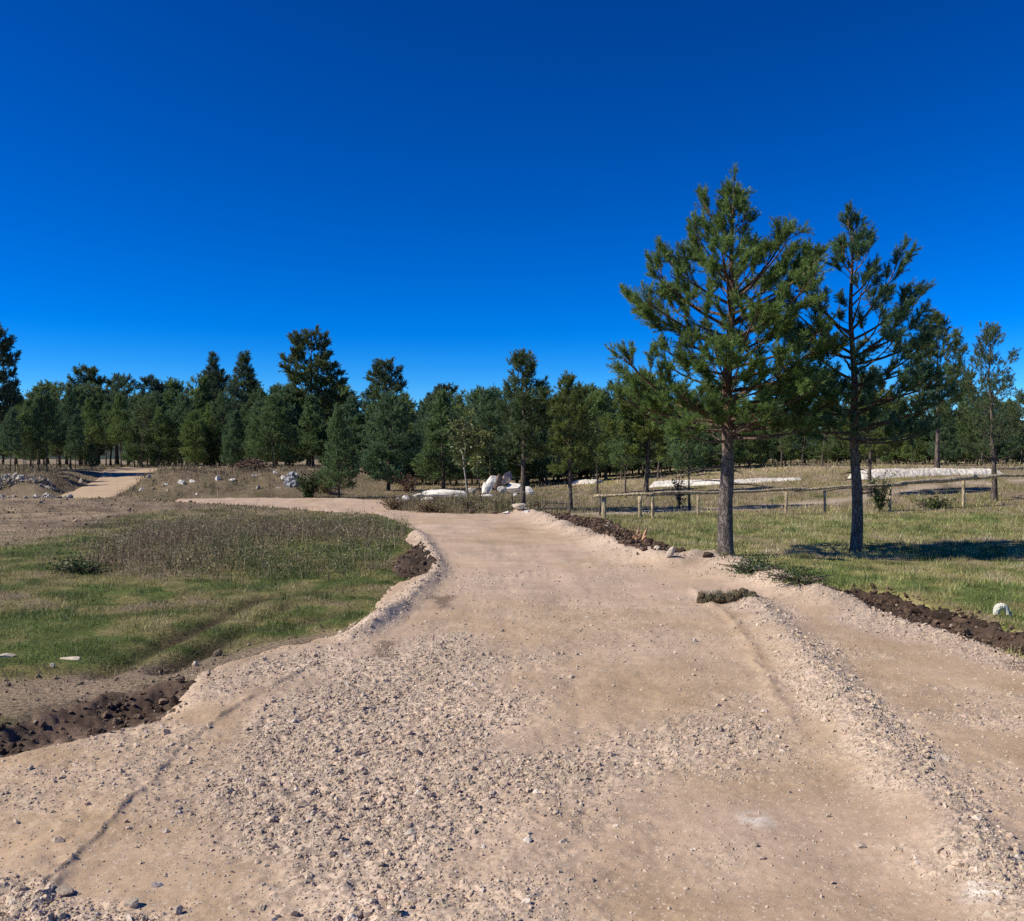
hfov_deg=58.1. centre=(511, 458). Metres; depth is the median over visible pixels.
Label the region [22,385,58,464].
pine tree
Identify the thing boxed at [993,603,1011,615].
curled stone
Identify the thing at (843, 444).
pine tree
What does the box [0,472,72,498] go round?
white rubble
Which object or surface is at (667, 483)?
stone bank
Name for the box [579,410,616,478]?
pine tree
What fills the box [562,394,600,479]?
pine tree
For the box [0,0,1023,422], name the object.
sky
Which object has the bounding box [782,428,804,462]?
pine tree
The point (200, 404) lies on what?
pine tree
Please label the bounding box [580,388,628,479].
pine tree
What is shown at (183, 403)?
pine tree
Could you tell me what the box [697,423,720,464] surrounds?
pine tree
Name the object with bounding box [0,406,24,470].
pine tree
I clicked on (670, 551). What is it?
stone
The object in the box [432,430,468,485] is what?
pine tree
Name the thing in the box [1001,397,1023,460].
pine tree
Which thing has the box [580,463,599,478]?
pine tree
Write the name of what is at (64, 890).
cobble
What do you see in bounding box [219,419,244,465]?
pine tree
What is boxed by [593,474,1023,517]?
pole fence
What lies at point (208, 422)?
pine tree
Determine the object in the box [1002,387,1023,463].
pine tree
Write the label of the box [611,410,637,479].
pine tree
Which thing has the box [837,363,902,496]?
pine tree
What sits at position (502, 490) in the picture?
boulder
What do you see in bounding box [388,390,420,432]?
pine tree
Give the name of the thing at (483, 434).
birch sapling
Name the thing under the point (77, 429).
pine tree
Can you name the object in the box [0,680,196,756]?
soil bank
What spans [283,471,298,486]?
pale heap
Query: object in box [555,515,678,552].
soil bank
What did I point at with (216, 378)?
pine tree
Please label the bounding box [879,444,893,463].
pine tree
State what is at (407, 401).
pine tree
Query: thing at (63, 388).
pine tree
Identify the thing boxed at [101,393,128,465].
pine tree
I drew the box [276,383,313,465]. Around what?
pine tree
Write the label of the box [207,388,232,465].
pine tree
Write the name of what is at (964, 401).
pine tree
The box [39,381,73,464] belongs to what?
pine tree
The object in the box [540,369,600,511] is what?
pine tree
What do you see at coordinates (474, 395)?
pine tree
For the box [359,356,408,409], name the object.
pine tree
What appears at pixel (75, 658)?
stone
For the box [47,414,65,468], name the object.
pine tree
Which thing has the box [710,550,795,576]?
juniper shrub
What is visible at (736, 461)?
pine tree
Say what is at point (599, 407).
pine tree
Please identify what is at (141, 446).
pine tree
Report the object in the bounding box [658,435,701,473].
pine tree
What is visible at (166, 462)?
pine tree
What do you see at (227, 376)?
pine tree
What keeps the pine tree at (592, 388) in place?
on the ground at (64, 699)
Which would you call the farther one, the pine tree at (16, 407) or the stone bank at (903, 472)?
the pine tree at (16, 407)
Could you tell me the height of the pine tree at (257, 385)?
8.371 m
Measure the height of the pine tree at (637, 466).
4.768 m
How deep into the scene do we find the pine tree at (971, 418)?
53.35 m
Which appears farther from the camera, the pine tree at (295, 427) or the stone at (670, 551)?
the pine tree at (295, 427)
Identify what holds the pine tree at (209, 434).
on the ground at (64, 699)
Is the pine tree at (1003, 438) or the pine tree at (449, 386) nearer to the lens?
the pine tree at (1003, 438)
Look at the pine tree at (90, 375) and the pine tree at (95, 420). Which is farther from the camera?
the pine tree at (90, 375)
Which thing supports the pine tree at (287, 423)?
on the ground at (64, 699)
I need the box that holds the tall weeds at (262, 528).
[0,446,548,581]
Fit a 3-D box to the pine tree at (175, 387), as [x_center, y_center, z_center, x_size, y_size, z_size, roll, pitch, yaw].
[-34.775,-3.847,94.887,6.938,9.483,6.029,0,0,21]
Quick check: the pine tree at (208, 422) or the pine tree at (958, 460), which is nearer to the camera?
the pine tree at (958, 460)
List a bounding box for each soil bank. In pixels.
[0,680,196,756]
[391,543,436,578]
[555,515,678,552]
[821,583,1023,654]
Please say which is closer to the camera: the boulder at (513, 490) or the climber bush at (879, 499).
the climber bush at (879, 499)
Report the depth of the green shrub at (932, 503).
28.34 m
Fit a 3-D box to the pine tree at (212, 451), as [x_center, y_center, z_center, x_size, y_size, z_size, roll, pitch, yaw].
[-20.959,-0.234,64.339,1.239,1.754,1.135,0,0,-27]
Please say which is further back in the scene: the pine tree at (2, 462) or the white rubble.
the pine tree at (2, 462)
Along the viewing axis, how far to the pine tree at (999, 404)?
72.12 m
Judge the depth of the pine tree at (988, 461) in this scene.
57.81 m
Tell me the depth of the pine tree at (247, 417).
64.43 m
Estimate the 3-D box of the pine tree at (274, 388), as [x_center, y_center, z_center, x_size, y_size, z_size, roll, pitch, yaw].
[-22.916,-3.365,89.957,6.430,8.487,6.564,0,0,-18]
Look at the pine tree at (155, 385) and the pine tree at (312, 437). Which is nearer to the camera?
the pine tree at (312, 437)
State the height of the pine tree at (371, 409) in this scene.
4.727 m
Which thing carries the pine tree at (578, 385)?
on the ground at (64, 699)
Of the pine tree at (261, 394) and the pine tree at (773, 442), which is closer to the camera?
the pine tree at (773, 442)
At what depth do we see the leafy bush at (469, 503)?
29.11 m
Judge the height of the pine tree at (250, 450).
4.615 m
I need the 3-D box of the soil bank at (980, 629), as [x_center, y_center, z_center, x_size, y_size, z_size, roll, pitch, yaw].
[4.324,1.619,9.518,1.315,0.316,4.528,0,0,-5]
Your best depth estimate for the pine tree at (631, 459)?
37.83 m
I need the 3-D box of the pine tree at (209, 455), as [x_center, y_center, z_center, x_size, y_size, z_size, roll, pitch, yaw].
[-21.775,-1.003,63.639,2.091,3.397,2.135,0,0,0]
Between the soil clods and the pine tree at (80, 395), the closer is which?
the soil clods
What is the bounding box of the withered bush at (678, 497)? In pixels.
[671,468,685,508]
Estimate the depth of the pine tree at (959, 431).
57.29 m
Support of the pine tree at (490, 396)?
on the ground at (64, 699)
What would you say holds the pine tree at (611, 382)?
on the ground at (64, 699)
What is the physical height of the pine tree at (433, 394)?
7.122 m
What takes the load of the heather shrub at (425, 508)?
on the ground at (64, 699)
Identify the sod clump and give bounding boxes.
[696,587,756,603]
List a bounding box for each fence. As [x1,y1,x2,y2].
[511,490,600,514]
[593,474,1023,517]
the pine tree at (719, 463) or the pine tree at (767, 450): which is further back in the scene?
the pine tree at (719, 463)
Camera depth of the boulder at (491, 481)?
43.48 m
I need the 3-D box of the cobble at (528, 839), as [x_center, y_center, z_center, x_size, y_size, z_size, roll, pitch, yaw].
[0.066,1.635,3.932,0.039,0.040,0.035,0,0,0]
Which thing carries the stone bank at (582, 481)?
on the ground at (64, 699)
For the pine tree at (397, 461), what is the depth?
57.44 m
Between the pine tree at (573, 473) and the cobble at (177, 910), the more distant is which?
the pine tree at (573, 473)
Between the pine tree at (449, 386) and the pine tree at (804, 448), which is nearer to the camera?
the pine tree at (804, 448)
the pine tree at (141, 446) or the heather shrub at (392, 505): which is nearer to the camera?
the heather shrub at (392, 505)
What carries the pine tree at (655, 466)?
on the ground at (64, 699)
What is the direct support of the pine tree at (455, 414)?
on the ground at (64, 699)
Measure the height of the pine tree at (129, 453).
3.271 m
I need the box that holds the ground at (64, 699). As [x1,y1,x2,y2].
[0,459,1023,726]
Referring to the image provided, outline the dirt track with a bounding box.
[61,466,324,497]
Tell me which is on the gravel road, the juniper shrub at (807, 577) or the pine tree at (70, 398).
the juniper shrub at (807, 577)
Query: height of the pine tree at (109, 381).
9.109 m
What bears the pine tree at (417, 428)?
on the ground at (64, 699)
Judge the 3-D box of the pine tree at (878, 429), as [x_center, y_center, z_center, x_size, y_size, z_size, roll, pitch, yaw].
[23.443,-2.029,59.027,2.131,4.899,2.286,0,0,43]
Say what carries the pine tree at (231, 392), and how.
on the ground at (64, 699)
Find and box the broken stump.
[633,527,647,539]
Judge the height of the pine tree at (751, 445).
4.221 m
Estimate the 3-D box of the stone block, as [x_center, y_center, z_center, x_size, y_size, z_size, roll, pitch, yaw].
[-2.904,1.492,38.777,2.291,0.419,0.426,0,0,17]
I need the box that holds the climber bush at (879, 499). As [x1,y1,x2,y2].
[866,467,895,511]
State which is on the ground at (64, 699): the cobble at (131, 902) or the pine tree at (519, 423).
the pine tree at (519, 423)
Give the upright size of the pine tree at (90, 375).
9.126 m
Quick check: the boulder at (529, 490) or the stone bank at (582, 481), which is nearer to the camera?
the boulder at (529, 490)
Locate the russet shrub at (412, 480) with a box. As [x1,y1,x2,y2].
[388,472,422,492]
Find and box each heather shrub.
[372,492,411,509]
[405,494,453,512]
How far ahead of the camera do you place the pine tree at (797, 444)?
54.23 m
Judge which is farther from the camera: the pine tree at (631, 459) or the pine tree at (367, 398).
the pine tree at (367, 398)
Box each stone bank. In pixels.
[572,479,602,483]
[650,477,801,486]
[848,468,1003,478]
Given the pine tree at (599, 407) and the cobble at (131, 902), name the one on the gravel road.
the cobble at (131, 902)
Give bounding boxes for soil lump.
[702,552,713,557]
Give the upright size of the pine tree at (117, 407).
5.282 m
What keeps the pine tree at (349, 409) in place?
on the ground at (64, 699)
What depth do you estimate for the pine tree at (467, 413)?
56.45 m
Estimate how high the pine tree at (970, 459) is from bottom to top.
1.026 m
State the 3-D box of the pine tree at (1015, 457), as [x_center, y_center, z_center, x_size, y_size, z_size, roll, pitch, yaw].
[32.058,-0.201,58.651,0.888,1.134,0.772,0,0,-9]
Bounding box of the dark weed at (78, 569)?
[31,549,121,575]
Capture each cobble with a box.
[55,885,73,895]
[123,897,138,907]
[173,906,182,914]
[523,836,531,842]
[559,838,566,843]
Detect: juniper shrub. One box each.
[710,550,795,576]
[750,549,836,586]
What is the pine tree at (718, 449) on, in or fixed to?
on the ground at (64, 699)
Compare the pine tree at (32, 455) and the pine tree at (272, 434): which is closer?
the pine tree at (272, 434)
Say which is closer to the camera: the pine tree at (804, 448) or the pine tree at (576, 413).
the pine tree at (576, 413)
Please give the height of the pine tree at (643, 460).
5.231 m
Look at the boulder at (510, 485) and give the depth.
45.33 m
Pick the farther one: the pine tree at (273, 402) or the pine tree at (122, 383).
the pine tree at (122, 383)
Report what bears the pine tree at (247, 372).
on the ground at (64, 699)
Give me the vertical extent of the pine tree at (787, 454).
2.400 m
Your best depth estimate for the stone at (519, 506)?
27.48 m
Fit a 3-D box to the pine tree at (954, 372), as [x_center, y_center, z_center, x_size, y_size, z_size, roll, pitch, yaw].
[21.190,-3.443,45.922,3.778,8.512,3.305,0,0,43]
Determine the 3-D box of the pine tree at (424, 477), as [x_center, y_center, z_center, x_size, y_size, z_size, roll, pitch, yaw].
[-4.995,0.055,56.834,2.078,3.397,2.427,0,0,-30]
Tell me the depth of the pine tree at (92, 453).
56.91 m
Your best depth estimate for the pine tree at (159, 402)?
72.87 m
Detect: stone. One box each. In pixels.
[0,653,15,656]
[60,656,80,659]
[468,488,476,493]
[512,503,526,509]
[665,546,675,557]
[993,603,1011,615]
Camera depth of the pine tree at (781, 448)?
54.95 m
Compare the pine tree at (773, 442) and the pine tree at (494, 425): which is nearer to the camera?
the pine tree at (494, 425)
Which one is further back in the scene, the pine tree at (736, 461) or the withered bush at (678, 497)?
the pine tree at (736, 461)
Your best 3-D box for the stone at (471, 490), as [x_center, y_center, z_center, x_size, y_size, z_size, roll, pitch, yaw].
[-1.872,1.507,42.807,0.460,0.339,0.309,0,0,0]
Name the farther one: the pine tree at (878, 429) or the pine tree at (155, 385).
the pine tree at (155, 385)
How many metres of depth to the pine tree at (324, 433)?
62.47 m
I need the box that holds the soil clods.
[0,496,1023,756]
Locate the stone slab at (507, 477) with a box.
[502,471,511,484]
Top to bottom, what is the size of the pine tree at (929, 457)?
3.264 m
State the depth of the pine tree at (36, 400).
55.46 m
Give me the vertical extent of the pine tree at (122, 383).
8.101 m
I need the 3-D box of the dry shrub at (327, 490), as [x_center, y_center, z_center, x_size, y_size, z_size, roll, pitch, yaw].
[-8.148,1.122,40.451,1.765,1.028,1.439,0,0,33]
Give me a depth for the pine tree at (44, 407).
51.21 m
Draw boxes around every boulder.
[482,482,490,494]
[486,475,496,492]
[494,474,502,490]
[497,486,506,493]
[505,483,520,488]
[506,489,519,493]
[525,486,534,494]
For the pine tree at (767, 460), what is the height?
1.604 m
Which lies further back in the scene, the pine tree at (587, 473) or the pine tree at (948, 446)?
the pine tree at (587, 473)
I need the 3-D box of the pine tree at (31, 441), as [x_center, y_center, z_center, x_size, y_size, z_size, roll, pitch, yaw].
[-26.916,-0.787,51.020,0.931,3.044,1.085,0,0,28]
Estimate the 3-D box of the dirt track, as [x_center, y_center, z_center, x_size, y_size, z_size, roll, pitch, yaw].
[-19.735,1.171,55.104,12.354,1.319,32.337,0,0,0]
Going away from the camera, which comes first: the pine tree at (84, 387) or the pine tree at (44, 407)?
the pine tree at (44, 407)
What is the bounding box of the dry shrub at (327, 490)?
[316,475,335,493]
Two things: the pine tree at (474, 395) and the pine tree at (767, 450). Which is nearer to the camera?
the pine tree at (767, 450)
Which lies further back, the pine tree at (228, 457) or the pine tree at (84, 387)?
the pine tree at (84, 387)
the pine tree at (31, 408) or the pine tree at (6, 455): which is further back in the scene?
the pine tree at (6, 455)
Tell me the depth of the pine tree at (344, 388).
87.00 m
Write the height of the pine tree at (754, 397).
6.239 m
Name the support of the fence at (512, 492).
on the ground at (64, 699)
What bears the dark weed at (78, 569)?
on the ground at (64, 699)
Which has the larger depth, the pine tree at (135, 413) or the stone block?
the pine tree at (135, 413)
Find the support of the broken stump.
on the ground at (64, 699)
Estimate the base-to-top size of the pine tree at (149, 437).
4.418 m
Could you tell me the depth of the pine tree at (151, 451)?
70.11 m
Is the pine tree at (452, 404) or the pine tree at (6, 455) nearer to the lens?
the pine tree at (452, 404)
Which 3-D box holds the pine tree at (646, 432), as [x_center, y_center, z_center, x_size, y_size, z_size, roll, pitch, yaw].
[5.522,-1.084,37.865,3.387,5.624,2.982,0,0,37]
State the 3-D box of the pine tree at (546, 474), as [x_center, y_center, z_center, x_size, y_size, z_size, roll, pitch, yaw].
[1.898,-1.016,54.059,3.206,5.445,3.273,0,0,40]
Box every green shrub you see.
[289,468,322,497]
[911,491,958,508]
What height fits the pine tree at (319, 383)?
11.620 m
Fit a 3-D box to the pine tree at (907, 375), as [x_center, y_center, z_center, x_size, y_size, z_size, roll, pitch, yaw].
[5.925,-1.368,16.216,3.435,6.348,3.067,0,0,0]
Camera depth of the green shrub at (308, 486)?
38.47 m
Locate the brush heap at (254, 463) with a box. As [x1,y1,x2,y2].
[230,456,272,470]
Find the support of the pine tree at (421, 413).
on the ground at (64, 699)
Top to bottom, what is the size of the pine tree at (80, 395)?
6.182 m
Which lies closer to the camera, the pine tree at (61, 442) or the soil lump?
the soil lump
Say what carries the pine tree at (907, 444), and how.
on the ground at (64, 699)
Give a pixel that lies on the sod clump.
(727, 597)
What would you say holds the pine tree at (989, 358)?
on the ground at (64, 699)
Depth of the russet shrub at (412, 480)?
44.30 m
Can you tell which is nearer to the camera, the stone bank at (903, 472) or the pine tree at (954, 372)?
the stone bank at (903, 472)
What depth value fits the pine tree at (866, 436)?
58.07 m
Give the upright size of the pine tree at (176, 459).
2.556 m
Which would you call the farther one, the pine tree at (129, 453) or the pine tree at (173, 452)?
the pine tree at (173, 452)
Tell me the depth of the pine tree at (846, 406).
70.05 m
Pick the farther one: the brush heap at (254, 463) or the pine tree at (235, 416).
the pine tree at (235, 416)
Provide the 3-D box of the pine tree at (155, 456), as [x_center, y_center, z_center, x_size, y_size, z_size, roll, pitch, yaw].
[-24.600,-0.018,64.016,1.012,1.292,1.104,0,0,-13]
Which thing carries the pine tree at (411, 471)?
on the ground at (64, 699)
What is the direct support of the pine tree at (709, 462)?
on the ground at (64, 699)
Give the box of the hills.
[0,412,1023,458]
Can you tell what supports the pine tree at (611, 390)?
on the ground at (64, 699)
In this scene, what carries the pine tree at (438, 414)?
on the ground at (64, 699)
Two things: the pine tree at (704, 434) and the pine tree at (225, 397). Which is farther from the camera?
the pine tree at (225, 397)
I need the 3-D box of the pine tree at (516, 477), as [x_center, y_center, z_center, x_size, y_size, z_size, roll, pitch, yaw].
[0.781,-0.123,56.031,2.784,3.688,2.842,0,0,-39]
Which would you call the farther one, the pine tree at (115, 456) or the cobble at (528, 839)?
the pine tree at (115, 456)
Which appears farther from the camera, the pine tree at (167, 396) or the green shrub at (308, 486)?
the pine tree at (167, 396)
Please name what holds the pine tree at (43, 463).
on the ground at (64, 699)
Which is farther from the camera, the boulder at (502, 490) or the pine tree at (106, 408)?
the pine tree at (106, 408)
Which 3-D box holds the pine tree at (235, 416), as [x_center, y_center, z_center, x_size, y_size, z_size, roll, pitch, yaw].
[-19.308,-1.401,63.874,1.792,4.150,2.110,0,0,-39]
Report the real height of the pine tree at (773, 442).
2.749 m
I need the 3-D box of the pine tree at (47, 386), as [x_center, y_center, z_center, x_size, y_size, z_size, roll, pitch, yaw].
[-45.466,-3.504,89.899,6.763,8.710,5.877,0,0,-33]
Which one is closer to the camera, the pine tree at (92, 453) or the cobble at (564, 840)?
the cobble at (564, 840)
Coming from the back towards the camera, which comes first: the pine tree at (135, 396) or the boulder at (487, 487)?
the pine tree at (135, 396)
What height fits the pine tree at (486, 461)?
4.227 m
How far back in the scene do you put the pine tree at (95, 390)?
75.33 m
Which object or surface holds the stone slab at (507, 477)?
on the ground at (64, 699)
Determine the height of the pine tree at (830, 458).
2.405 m
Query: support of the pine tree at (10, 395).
on the ground at (64, 699)
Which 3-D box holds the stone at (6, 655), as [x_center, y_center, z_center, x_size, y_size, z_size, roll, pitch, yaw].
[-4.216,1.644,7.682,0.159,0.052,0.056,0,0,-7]
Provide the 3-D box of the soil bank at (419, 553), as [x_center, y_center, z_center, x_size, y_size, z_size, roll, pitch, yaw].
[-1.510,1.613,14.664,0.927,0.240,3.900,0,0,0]
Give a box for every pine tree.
[0,322,24,421]
[0,392,22,464]
[0,405,36,463]
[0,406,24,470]
[3,393,22,464]
[6,397,50,466]
[12,411,36,470]
[15,379,68,464]
[20,420,33,468]
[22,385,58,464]
[25,403,42,468]
[29,395,50,464]
[30,393,62,469]
[36,396,62,466]
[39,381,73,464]
[42,380,65,465]
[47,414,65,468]
[49,403,70,467]
[58,384,104,464]
[58,386,85,467]
[59,386,104,465]
[63,414,86,468]
[65,363,109,465]
[78,381,113,465]
[78,396,106,467]
[85,444,99,468]
[93,402,119,466]
[95,393,122,464]
[101,372,133,464]
[101,372,142,465]
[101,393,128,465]
[105,393,133,466]
[116,392,150,464]
[120,391,164,467]
[120,421,148,466]
[127,396,156,465]
[136,426,155,464]
[137,374,166,464]
[138,390,169,463]
[144,407,173,466]
[151,450,164,466]
[153,407,185,466]
[157,390,184,462]
[157,449,171,466]
[160,376,190,464]
[167,392,195,466]
[169,444,183,464]
[171,371,216,465]
[171,392,189,464]
[177,409,207,466]
[181,426,214,466]
[187,375,225,465]
[201,350,227,465]
[201,400,227,465]
[201,425,217,466]
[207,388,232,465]
[207,444,219,466]
[209,369,234,463]
[215,382,249,465]
[215,394,240,465]
[218,409,244,464]
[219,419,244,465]
[220,435,233,465]
[226,349,260,423]
[235,389,256,434]
[238,409,256,459]
[241,400,272,462]
[243,392,302,468]
[244,386,269,459]
[246,378,268,457]
[265,407,288,466]
[267,381,282,395]
[274,324,354,465]
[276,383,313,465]
[276,397,299,465]
[283,425,307,465]
[289,393,330,466]
[315,403,360,497]
[315,423,336,463]
[316,380,365,458]
[324,394,372,466]
[345,417,367,464]
[354,390,425,489]
[355,402,394,468]
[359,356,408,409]
[360,383,384,416]
[375,424,411,473]
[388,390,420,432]
[400,439,421,482]
[401,395,420,480]
[410,388,471,488]
[410,397,428,483]
[411,398,457,484]
[413,440,441,484]
[422,388,461,419]
[425,383,466,420]
[426,449,452,484]
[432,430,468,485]
[450,388,471,418]
[453,410,459,484]
[455,385,488,479]
[457,408,477,484]
[457,460,473,484]
[459,383,520,479]
[469,427,503,480]
[473,387,512,486]
[489,348,553,503]
[500,401,549,485]
[508,450,543,481]
[519,402,568,484]
[529,434,554,483]
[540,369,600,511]
[548,432,562,481]
[555,454,580,480]
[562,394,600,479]
[565,381,593,412]
[575,387,618,493]
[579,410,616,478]
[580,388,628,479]
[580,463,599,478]
[585,381,601,393]
[602,365,675,495]
[603,162,854,555]
[605,384,628,411]
[607,379,627,411]
[607,406,646,496]
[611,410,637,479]
[619,412,663,475]
[639,440,664,474]
[641,420,675,478]
[658,388,713,508]
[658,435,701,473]
[661,458,681,471]
[680,398,703,473]
[694,443,715,470]
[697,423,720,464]
[709,404,750,462]
[710,443,720,465]
[717,456,744,463]
[734,404,769,467]
[747,399,775,466]
[750,394,784,455]
[752,447,769,465]
[753,199,963,552]
[760,430,783,463]
[766,403,795,466]
[773,429,798,464]
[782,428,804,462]
[791,425,817,466]
[794,432,811,462]
[801,434,828,462]
[808,408,839,465]
[817,430,836,462]
[823,383,850,411]
[823,411,849,462]
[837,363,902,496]
[846,429,878,463]
[865,389,887,463]
[876,397,919,463]
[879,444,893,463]
[900,415,930,464]
[905,306,977,467]
[916,415,944,461]
[926,410,967,464]
[948,445,964,463]
[950,406,984,463]
[953,384,995,460]
[955,321,1023,500]
[963,454,976,462]
[966,386,1004,465]
[969,423,989,461]
[979,393,1011,438]
[983,449,990,462]
[984,406,1013,463]
[990,425,1023,462]
[990,436,1011,461]
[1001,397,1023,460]
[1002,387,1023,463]
[1009,448,1020,462]
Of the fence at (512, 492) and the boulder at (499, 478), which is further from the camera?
the boulder at (499, 478)
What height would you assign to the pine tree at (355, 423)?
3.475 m
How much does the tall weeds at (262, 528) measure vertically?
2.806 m
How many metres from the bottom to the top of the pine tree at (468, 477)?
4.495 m
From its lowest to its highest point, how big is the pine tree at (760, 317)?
6.901 m
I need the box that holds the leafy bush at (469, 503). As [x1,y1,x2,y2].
[449,490,483,510]
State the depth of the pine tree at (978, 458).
59.49 m
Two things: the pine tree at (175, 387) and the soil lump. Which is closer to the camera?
the soil lump
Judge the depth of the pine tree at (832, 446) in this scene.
53.56 m
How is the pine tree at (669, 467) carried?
on the ground at (64, 699)
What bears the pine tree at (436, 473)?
on the ground at (64, 699)
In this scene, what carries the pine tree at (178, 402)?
on the ground at (64, 699)
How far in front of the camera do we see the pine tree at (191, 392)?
75.75 m
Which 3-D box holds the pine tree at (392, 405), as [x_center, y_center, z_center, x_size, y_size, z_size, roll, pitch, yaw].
[-6.233,-0.904,47.002,3.845,5.383,3.341,0,0,-1]
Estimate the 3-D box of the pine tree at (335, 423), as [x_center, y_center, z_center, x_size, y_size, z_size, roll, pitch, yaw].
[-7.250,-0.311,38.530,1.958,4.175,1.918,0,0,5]
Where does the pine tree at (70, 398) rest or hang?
on the ground at (64, 699)
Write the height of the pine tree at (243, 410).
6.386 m
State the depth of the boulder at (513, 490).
42.12 m
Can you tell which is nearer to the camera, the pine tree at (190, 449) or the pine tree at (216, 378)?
the pine tree at (190, 449)
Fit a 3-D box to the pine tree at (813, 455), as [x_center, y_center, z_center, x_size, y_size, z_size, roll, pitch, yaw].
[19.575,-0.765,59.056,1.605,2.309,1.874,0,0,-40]
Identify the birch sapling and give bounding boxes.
[442,407,482,500]
[464,424,496,499]
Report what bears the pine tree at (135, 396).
on the ground at (64, 699)
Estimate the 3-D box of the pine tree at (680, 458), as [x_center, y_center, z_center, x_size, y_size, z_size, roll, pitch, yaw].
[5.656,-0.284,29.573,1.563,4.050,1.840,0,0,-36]
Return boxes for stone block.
[422,489,468,497]
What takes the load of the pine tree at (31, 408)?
on the ground at (64, 699)
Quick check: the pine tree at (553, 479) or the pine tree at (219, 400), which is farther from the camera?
the pine tree at (219, 400)
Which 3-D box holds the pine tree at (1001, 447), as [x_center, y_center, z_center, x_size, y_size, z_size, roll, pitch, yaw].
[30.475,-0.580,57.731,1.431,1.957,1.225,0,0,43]
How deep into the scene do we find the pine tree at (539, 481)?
57.83 m
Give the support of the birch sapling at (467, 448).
on the ground at (64, 699)
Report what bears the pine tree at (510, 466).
on the ground at (64, 699)
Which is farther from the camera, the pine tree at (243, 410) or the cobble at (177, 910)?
the pine tree at (243, 410)
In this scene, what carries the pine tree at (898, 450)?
on the ground at (64, 699)
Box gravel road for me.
[0,498,1023,920]
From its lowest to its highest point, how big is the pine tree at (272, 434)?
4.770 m
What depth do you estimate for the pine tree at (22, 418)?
46.89 m
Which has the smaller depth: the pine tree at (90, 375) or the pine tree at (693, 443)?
the pine tree at (693, 443)

